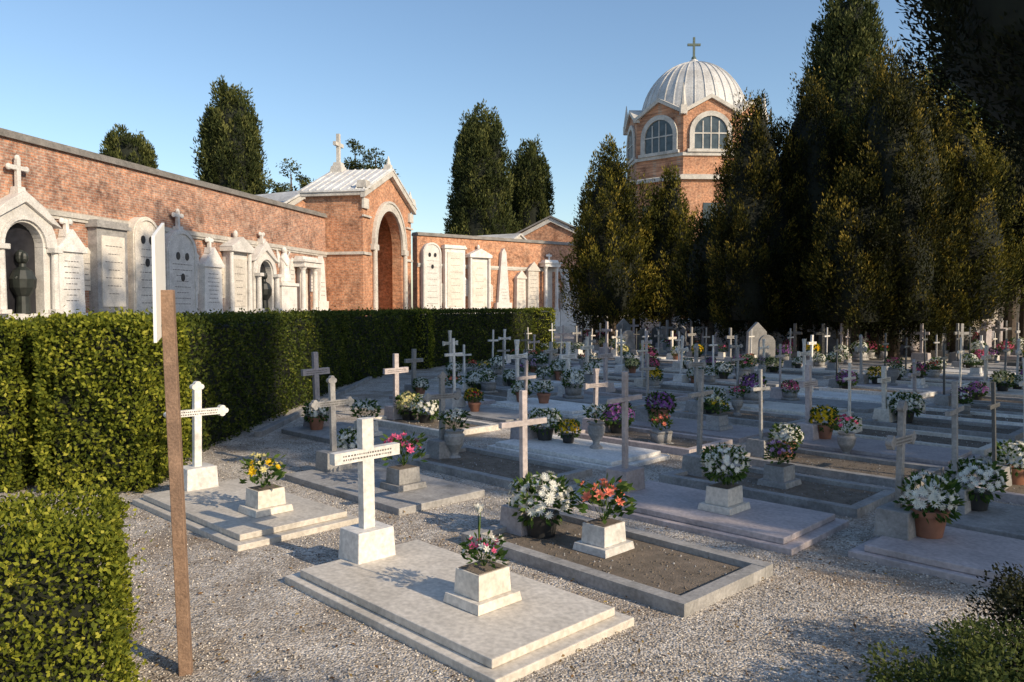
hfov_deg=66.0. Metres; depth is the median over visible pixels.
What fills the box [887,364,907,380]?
potted chrysanthemum
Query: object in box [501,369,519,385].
potted chrysanthemum
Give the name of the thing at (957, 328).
headstone
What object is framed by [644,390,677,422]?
potted chrysanthemum
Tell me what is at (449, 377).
flower bouquet
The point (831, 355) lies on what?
flower bouquet
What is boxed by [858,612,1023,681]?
boxwood shrub
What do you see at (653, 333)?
headstone
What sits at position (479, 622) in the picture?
grave
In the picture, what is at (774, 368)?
potted chrysanthemum
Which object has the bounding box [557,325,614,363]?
grave
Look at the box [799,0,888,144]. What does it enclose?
cypress tree
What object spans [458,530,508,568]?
flower bouquet
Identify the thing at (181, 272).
wall tomb
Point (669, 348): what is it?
flower bouquet
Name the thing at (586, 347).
grave
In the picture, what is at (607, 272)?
arborvitae tree
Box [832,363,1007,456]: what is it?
grave
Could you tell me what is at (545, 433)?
potted chrysanthemum
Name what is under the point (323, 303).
wall tomb
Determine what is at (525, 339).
grave
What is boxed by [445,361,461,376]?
potted chrysanthemum
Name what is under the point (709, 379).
flower bouquet
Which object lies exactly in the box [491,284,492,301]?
memorial plaque
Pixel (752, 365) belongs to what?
potted chrysanthemum
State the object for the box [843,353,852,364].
flower bouquet
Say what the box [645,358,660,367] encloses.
potted chrysanthemum
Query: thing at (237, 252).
wall tomb
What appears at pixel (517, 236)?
brick outbuilding
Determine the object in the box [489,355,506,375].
potted chrysanthemum
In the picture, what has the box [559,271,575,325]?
wall tomb
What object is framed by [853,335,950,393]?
grave
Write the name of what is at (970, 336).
grave
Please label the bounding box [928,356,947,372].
potted chrysanthemum
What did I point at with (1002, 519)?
grave
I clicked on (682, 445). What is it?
grave
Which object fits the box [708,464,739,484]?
flower bouquet
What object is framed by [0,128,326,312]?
brick boundary wall
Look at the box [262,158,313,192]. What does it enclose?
pine tree
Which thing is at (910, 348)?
headstone
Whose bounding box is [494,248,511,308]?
wall tomb
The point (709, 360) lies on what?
potted chrysanthemum
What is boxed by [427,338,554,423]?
grave
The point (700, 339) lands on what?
headstone
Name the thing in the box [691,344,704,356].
potted chrysanthemum
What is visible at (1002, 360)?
grave
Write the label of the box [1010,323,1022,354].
headstone
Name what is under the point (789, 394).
potted chrysanthemum
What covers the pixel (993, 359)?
potted chrysanthemum
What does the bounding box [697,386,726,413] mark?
potted chrysanthemum
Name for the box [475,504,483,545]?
white lily
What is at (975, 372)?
grave
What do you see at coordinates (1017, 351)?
grave
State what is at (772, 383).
grave
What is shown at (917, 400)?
potted chrysanthemum
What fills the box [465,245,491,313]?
wall tomb
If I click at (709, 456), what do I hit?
potted chrysanthemum
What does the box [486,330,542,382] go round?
grave
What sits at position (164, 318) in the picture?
wooden sign post
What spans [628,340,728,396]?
grave
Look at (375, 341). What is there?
clipped hedge
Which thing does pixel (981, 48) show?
cypress tree
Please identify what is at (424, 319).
clipped hedge
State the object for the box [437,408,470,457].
flower vase
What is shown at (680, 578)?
grave
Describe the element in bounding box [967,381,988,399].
potted chrysanthemum
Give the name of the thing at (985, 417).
grave
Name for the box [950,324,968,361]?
headstone
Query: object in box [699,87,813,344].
arborvitae tree
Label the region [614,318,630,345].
headstone
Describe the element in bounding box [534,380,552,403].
chrysanthemum
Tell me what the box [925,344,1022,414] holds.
grave
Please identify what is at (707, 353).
grave
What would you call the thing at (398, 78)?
sky
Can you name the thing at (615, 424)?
potted chrysanthemum
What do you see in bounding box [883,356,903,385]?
flower bouquet
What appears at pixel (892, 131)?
arborvitae tree
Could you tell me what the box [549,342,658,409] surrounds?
grave
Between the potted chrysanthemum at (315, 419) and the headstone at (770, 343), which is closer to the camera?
the potted chrysanthemum at (315, 419)
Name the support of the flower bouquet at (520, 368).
on the grave at (501, 384)
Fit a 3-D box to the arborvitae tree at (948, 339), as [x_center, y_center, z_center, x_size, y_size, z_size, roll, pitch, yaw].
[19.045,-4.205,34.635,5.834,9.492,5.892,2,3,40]
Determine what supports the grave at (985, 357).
on the ground
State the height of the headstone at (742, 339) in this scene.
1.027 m
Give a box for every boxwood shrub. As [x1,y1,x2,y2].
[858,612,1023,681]
[963,560,1023,673]
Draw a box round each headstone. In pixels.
[573,319,581,341]
[577,318,585,342]
[589,320,602,343]
[598,321,613,353]
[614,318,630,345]
[622,330,634,351]
[631,319,638,332]
[637,329,649,349]
[651,326,658,347]
[660,320,673,349]
[661,326,680,345]
[676,326,688,345]
[683,321,698,352]
[687,321,698,343]
[695,323,701,342]
[696,321,707,350]
[714,330,734,355]
[738,328,746,350]
[742,322,775,363]
[755,335,783,364]
[768,331,781,355]
[785,323,802,361]
[799,329,804,351]
[807,325,816,350]
[815,322,838,353]
[815,324,830,357]
[834,323,848,359]
[848,329,850,355]
[900,326,926,355]
[904,332,916,355]
[911,324,931,361]
[931,322,949,357]
[948,323,959,361]
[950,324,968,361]
[963,329,978,349]
[979,321,1021,359]
[991,320,997,344]
[992,321,1005,354]
[992,321,1009,349]
[1004,321,1011,349]
[1007,349,1023,365]
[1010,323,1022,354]
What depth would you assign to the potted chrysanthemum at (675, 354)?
28.64 m
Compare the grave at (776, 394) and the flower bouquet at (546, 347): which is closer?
the grave at (776, 394)
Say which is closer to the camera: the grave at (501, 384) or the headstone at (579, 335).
the grave at (501, 384)
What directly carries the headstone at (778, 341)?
on the ground
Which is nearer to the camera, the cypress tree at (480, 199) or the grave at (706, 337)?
the grave at (706, 337)
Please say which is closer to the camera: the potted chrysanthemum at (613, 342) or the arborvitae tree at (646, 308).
the potted chrysanthemum at (613, 342)
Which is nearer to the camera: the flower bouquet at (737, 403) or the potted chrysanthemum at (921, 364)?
the flower bouquet at (737, 403)
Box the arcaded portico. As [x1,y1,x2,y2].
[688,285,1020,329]
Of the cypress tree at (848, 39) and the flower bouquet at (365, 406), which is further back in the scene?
the cypress tree at (848, 39)
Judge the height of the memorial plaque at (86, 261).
1.415 m
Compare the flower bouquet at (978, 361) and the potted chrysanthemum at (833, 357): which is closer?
the flower bouquet at (978, 361)
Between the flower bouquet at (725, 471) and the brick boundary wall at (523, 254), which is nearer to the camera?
the flower bouquet at (725, 471)
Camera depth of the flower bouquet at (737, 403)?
14.19 m
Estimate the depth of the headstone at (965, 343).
37.06 m
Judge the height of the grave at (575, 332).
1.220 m
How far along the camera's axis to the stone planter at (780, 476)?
8.59 m
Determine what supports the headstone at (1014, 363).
on the ground
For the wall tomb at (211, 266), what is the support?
attached to the brick boundary wall at (79, 188)
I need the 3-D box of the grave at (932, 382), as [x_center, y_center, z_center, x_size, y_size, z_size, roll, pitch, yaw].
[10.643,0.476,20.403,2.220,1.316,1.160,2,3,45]
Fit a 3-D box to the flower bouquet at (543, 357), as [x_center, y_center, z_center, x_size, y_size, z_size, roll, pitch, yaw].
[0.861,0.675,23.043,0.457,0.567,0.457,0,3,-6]
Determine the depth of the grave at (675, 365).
24.79 m
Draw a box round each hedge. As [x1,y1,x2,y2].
[0,310,58,492]
[0,469,152,681]
[27,305,193,495]
[66,307,351,460]
[319,306,413,384]
[380,305,540,369]
[409,307,435,368]
[524,306,557,352]
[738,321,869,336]
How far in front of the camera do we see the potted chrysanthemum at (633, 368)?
22.54 m
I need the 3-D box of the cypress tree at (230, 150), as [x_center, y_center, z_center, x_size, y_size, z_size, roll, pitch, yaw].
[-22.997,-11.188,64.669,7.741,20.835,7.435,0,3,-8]
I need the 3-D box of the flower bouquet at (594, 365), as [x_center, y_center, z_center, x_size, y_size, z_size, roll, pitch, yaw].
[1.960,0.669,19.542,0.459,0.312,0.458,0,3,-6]
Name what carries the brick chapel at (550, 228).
on the ground
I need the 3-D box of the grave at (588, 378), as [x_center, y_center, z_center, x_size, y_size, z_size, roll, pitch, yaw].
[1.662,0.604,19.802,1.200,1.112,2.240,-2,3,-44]
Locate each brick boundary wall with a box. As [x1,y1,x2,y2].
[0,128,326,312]
[411,232,624,332]
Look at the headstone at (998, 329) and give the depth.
32.51 m
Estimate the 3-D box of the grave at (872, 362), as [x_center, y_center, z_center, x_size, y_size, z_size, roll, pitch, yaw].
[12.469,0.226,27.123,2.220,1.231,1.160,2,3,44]
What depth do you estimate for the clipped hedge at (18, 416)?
8.50 m
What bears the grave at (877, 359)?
on the ground
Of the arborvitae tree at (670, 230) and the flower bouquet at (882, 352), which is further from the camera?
the arborvitae tree at (670, 230)
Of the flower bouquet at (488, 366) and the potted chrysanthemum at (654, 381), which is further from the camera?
the flower bouquet at (488, 366)
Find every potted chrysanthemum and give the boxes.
[301,399,328,429]
[337,426,374,462]
[394,391,423,419]
[410,394,438,422]
[411,377,429,394]
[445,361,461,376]
[463,387,481,407]
[464,369,488,389]
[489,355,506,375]
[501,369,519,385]
[506,471,577,538]
[510,379,533,401]
[527,407,562,440]
[528,358,539,372]
[538,352,548,362]
[550,359,571,380]
[553,343,565,353]
[554,418,581,442]
[559,368,584,398]
[563,348,575,360]
[598,337,611,346]
[602,401,635,433]
[611,338,625,349]
[618,345,629,355]
[623,351,634,364]
[625,357,640,372]
[644,347,658,361]
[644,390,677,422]
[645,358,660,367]
[645,368,663,387]
[669,333,677,345]
[670,346,684,359]
[683,357,693,368]
[686,367,700,382]
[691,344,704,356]
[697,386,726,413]
[699,442,750,484]
[706,357,716,366]
[714,361,733,378]
[739,373,767,403]
[740,354,756,372]
[764,356,782,372]
[768,422,804,456]
[775,344,793,362]
[780,379,800,400]
[782,339,792,352]
[791,357,802,367]
[806,341,821,359]
[808,404,841,438]
[812,353,826,366]
[830,352,842,362]
[833,344,849,361]
[835,369,858,388]
[850,340,869,360]
[863,340,876,358]
[866,366,880,383]
[886,391,925,422]
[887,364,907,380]
[893,469,966,538]
[911,362,927,377]
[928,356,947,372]
[941,456,1009,510]
[950,386,975,403]
[962,353,978,367]
[967,340,987,355]
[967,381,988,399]
[971,349,989,364]
[972,332,979,341]
[987,439,1023,484]
[988,347,999,362]
[989,370,1015,390]
[996,341,1013,355]
[1008,374,1022,389]
[1009,336,1023,349]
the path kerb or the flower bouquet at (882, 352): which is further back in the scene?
the flower bouquet at (882, 352)
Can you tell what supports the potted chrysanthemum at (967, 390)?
on the grave at (942, 401)
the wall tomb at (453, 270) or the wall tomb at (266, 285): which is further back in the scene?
the wall tomb at (453, 270)
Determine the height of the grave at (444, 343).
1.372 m
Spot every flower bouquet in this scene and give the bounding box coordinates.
[239,452,286,487]
[350,398,381,417]
[380,430,427,465]
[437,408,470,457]
[445,374,463,387]
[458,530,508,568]
[465,358,479,376]
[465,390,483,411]
[477,359,490,369]
[479,369,497,393]
[510,348,522,364]
[519,363,530,385]
[527,348,539,357]
[534,355,548,372]
[534,366,553,378]
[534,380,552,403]
[539,343,548,351]
[545,353,556,363]
[573,472,636,523]
[577,353,584,368]
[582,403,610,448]
[583,362,599,373]
[589,353,601,362]
[648,413,673,443]
[665,341,675,353]
[702,365,716,384]
[704,396,730,414]
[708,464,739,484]
[718,344,727,351]
[728,385,747,415]
[733,357,752,379]
[756,356,767,374]
[763,438,797,463]
[825,352,841,361]
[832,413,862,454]
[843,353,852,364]
[878,344,889,360]
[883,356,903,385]
[908,365,929,377]
[924,360,941,378]
[958,392,973,416]
[968,358,983,366]
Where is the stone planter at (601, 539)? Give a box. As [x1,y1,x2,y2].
[573,516,634,558]
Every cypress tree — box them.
[99,123,158,168]
[190,74,272,194]
[443,98,518,235]
[507,134,555,231]
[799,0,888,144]
[894,0,1023,176]
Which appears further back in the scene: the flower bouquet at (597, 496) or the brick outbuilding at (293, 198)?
the brick outbuilding at (293, 198)
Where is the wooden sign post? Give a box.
[151,223,192,675]
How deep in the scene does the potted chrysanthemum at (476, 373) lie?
18.18 m
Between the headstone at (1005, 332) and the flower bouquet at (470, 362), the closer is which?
the flower bouquet at (470, 362)
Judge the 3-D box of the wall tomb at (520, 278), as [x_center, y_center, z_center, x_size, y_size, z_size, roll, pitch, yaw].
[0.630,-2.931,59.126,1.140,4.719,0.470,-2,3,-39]
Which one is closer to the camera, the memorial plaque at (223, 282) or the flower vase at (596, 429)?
the flower vase at (596, 429)
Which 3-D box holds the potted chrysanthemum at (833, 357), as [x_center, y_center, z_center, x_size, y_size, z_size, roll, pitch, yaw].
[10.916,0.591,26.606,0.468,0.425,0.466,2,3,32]
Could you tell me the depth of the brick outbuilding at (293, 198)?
52.34 m
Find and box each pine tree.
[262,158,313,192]
[344,139,372,169]
[362,147,400,176]
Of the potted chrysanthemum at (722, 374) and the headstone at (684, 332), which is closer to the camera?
the potted chrysanthemum at (722, 374)
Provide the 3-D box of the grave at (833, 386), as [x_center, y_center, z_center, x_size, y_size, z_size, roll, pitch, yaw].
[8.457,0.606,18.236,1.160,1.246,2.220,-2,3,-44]
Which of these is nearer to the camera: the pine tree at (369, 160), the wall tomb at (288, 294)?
the wall tomb at (288, 294)
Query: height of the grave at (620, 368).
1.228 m
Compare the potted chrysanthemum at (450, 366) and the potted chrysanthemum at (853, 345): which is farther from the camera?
the potted chrysanthemum at (853, 345)
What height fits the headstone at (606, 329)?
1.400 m
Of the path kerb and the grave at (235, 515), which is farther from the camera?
the path kerb
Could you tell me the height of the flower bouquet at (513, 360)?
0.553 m
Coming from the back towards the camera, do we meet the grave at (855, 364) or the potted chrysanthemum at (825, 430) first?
the grave at (855, 364)
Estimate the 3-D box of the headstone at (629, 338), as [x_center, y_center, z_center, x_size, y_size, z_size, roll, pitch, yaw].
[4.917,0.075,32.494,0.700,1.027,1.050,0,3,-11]
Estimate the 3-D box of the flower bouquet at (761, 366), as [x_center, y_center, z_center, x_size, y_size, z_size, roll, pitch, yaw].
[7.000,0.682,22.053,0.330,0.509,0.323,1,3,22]
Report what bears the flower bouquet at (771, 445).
in the stone planter at (780, 476)
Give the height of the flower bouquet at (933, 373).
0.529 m
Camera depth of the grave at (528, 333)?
30.89 m
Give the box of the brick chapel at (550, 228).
[517,215,582,241]
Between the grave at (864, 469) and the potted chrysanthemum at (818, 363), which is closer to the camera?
the grave at (864, 469)
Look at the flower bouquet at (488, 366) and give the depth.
20.59 m
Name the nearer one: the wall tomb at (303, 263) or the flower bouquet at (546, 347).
the flower bouquet at (546, 347)
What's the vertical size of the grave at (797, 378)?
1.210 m
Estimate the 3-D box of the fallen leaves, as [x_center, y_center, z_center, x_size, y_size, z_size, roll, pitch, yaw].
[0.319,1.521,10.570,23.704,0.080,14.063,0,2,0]
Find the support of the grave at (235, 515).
on the ground
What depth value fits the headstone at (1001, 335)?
33.70 m
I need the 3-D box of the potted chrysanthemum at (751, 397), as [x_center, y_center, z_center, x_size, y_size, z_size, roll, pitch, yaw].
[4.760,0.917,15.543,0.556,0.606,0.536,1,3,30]
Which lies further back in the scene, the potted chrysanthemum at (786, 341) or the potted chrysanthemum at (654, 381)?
the potted chrysanthemum at (786, 341)
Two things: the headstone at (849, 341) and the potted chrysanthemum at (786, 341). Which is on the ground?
the headstone at (849, 341)
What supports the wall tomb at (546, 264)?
attached to the brick boundary wall at (523, 254)
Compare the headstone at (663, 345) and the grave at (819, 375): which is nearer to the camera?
the grave at (819, 375)
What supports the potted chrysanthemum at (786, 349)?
on the grave at (751, 336)
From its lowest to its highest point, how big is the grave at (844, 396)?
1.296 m
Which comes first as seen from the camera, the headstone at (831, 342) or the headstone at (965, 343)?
the headstone at (831, 342)
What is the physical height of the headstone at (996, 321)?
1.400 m
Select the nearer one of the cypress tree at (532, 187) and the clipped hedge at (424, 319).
the clipped hedge at (424, 319)
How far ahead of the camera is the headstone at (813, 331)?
31.30 m
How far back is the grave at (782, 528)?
7.19 m
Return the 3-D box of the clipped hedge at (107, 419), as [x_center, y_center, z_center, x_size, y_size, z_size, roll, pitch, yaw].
[-4.505,0.612,8.977,1.447,2.056,1.630,0,2,0]
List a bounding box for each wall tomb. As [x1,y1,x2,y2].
[0,155,64,319]
[56,218,87,315]
[85,219,131,313]
[127,217,157,314]
[165,209,199,324]
[198,237,224,313]
[220,230,254,312]
[247,232,281,312]
[276,247,298,311]
[293,256,323,311]
[317,256,331,310]
[420,242,441,308]
[441,245,466,313]
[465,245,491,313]
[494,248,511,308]
[514,270,526,308]
[526,262,539,307]
[539,254,562,325]
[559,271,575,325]
[575,286,590,325]
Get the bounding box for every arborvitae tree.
[558,133,664,344]
[619,204,659,333]
[638,163,703,336]
[667,199,741,350]
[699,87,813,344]
[757,66,856,350]
[800,156,930,357]
[812,38,979,358]
[901,85,1023,352]
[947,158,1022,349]
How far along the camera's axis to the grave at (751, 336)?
27.95 m
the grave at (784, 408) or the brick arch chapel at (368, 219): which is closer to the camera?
the grave at (784, 408)
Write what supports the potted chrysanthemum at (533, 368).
on the grave at (525, 339)
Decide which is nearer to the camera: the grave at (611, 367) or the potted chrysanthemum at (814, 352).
the grave at (611, 367)
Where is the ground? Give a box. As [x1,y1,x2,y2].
[0,330,1023,681]
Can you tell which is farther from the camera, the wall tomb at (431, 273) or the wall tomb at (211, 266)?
the wall tomb at (431, 273)
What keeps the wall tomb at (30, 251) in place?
attached to the brick boundary wall at (79, 188)
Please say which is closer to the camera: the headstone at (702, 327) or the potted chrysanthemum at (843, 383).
the potted chrysanthemum at (843, 383)
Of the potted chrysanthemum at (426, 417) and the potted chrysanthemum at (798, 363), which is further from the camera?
the potted chrysanthemum at (798, 363)
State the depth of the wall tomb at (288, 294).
38.09 m
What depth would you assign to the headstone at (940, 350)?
30.63 m
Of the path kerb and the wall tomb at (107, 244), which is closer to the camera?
the path kerb
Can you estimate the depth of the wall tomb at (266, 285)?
36.13 m
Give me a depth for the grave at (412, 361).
17.28 m
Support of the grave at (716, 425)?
on the ground
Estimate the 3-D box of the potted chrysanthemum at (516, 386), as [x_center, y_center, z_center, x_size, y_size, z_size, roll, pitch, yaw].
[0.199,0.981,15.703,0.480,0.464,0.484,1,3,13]
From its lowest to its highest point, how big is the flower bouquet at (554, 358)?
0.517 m
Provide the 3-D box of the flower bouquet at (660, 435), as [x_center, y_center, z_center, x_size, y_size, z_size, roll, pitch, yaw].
[2.152,1.274,11.367,0.379,0.466,0.384,-1,3,-21]
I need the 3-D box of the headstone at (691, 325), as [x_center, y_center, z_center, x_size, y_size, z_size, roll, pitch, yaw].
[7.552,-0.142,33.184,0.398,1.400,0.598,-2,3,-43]
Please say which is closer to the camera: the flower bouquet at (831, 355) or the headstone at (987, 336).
the flower bouquet at (831, 355)
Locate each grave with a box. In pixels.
[132,381,358,551]
[281,352,424,448]
[285,375,484,515]
[285,417,633,681]
[371,353,500,436]
[389,349,494,404]
[399,371,591,489]
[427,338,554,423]
[430,330,519,382]
[456,345,537,400]
[461,390,772,617]
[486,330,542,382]
[487,360,669,470]
[490,339,602,417]
[491,329,548,368]
[495,341,581,395]
[509,331,574,375]
[521,334,579,366]
[522,327,577,358]
[531,342,621,390]
[547,335,614,374]
[548,323,584,357]
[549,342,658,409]
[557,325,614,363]
[564,368,732,455]
[572,326,596,354]
[573,332,638,369]
[576,337,661,385]
[576,371,848,554]
[578,329,639,360]
[584,343,693,402]
[593,323,630,352]
[608,329,672,368]
[608,334,690,381]
[611,330,665,359]
[618,323,666,352]
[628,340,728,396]
[629,353,771,442]
[630,328,684,356]
[636,331,705,375]
[639,329,686,363]
[654,330,708,355]
[655,322,663,347]
[659,369,894,517]
[663,331,723,363]
[663,336,763,389]
[664,331,728,371]
[671,344,816,429]
[676,322,717,355]
[683,327,727,360]
[699,328,757,370]
[706,335,792,386]
[720,347,853,420]
[724,328,782,366]
[728,335,815,381]
[729,369,943,487]
[748,329,802,365]
[754,339,838,379]
[764,344,890,412]
[781,328,864,373]
[794,365,981,470]
[796,339,901,403]
[801,335,867,372]
[819,339,936,397]
[821,327,892,367]
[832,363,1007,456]
[842,332,911,366]
[848,400,1023,595]
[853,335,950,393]
[862,331,927,363]
[862,366,1023,441]
[870,333,970,387]
[900,338,992,381]
[907,359,1022,425]
[918,329,1003,380]
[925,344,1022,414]
[931,335,1015,374]
[935,380,1023,539]
[946,330,1021,373]
[957,337,1022,405]
[963,327,1020,367]
[971,382,1023,504]
[975,335,1023,364]
[976,346,1022,397]
[992,333,1016,361]
[996,339,1022,390]
[1007,359,1023,463]
[1010,339,1022,383]
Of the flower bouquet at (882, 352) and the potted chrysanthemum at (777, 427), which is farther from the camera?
the flower bouquet at (882, 352)
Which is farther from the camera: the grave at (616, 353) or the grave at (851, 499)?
the grave at (616, 353)
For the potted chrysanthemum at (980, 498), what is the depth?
7.41 m
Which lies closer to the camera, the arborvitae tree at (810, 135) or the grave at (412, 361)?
the grave at (412, 361)
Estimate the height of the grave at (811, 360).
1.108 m
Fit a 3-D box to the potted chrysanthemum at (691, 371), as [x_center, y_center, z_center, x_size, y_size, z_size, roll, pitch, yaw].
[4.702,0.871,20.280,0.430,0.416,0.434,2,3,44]
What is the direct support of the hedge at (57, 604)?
on the ground
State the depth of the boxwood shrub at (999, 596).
4.19 m
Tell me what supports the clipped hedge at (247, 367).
on the ground
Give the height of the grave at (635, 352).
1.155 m
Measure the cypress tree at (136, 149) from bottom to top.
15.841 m
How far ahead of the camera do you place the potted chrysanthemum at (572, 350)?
28.26 m
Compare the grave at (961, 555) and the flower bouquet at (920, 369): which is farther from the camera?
the flower bouquet at (920, 369)
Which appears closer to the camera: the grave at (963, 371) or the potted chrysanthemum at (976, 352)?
the grave at (963, 371)
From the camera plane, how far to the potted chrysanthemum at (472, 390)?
14.78 m
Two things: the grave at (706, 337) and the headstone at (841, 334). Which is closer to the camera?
the grave at (706, 337)
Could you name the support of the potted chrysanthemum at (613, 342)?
on the grave at (575, 332)
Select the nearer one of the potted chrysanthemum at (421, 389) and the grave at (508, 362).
the potted chrysanthemum at (421, 389)
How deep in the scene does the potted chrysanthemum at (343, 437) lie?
9.92 m
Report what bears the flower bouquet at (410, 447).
on the grave at (399, 490)
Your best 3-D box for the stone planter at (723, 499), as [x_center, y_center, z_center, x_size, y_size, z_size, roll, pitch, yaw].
[1.988,1.462,7.382,0.339,0.224,0.379,2,4,45]
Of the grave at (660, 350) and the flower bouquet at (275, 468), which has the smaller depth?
the flower bouquet at (275, 468)
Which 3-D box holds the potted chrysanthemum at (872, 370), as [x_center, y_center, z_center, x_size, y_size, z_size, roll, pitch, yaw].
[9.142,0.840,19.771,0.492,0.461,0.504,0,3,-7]
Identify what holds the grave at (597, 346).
on the ground
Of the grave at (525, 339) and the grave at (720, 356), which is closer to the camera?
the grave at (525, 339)
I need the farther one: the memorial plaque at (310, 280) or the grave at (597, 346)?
the memorial plaque at (310, 280)
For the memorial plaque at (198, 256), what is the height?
1.712 m
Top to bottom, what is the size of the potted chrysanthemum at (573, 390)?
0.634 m
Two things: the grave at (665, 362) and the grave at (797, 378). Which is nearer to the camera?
the grave at (797, 378)
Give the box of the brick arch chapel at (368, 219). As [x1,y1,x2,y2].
[297,134,416,310]
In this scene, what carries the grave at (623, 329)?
on the ground
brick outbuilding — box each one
[257,191,304,207]
[478,233,525,238]
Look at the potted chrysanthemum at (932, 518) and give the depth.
6.41 m
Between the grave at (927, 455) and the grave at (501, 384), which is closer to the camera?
the grave at (927, 455)
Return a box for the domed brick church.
[623,37,767,240]
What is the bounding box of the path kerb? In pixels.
[254,376,371,436]
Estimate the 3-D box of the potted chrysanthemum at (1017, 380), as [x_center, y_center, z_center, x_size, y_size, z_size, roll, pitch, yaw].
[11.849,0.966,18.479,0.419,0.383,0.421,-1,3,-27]
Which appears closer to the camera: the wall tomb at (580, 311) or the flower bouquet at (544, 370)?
the flower bouquet at (544, 370)
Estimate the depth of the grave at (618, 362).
26.77 m
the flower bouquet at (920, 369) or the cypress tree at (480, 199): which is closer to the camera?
the flower bouquet at (920, 369)
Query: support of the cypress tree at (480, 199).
on the ground
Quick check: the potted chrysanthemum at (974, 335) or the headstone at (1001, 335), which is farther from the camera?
the potted chrysanthemum at (974, 335)
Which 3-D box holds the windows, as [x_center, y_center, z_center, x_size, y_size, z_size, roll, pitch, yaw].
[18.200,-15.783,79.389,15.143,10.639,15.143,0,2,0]
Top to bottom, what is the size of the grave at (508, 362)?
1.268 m
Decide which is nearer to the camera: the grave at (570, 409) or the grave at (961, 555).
the grave at (961, 555)
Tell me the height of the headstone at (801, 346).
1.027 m
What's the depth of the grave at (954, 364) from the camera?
24.93 m
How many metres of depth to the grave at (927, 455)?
10.62 m
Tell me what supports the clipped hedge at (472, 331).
on the ground
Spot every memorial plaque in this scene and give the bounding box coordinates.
[83,247,90,290]
[197,253,199,293]
[222,268,224,297]
[289,258,294,282]
[309,269,312,291]
[465,277,467,295]
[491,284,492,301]
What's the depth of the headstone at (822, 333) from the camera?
27.98 m
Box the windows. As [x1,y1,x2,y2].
[628,116,726,224]
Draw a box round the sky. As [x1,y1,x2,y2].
[0,0,1003,307]
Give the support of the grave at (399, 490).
on the ground
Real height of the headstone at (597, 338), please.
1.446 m
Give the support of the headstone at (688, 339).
on the ground
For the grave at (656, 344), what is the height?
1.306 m
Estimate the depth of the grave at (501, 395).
18.02 m
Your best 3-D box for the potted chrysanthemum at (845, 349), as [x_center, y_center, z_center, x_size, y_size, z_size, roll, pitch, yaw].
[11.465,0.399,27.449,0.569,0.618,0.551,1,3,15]
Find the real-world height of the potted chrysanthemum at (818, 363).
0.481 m
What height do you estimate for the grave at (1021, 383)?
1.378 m
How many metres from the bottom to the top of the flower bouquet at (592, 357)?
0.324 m
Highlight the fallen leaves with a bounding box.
[49,397,983,681]
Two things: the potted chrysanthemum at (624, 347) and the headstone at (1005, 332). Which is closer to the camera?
the potted chrysanthemum at (624, 347)
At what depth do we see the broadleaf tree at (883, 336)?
41.83 m
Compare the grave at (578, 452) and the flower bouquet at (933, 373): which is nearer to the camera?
the grave at (578, 452)
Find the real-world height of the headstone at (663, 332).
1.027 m
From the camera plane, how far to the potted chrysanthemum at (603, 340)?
33.83 m
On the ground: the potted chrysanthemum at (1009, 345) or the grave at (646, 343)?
the grave at (646, 343)
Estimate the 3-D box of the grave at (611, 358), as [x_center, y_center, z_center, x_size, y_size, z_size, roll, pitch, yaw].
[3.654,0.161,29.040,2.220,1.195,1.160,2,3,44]
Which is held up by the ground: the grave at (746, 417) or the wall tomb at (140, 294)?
the grave at (746, 417)
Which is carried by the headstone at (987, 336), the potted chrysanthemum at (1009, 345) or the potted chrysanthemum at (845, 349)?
the potted chrysanthemum at (1009, 345)
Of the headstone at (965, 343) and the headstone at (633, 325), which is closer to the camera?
the headstone at (965, 343)
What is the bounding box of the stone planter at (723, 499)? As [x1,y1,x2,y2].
[698,482,749,515]
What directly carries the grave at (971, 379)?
on the ground
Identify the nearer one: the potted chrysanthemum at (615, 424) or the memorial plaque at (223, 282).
the potted chrysanthemum at (615, 424)
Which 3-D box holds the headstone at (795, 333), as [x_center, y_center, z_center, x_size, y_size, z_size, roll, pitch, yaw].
[10.238,0.061,28.511,0.598,1.400,0.398,2,4,45]
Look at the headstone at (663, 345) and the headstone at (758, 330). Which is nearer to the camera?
the headstone at (758, 330)
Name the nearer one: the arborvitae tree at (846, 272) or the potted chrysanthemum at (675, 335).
the arborvitae tree at (846, 272)
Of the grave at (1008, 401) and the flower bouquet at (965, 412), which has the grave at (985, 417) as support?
the flower bouquet at (965, 412)
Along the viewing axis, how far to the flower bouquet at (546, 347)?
30.42 m
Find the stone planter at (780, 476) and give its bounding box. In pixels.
[757,462,801,489]
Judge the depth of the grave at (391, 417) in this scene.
13.22 m
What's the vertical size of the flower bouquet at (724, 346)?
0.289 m
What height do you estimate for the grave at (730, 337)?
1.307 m
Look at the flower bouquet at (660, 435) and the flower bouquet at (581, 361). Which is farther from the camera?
the flower bouquet at (581, 361)

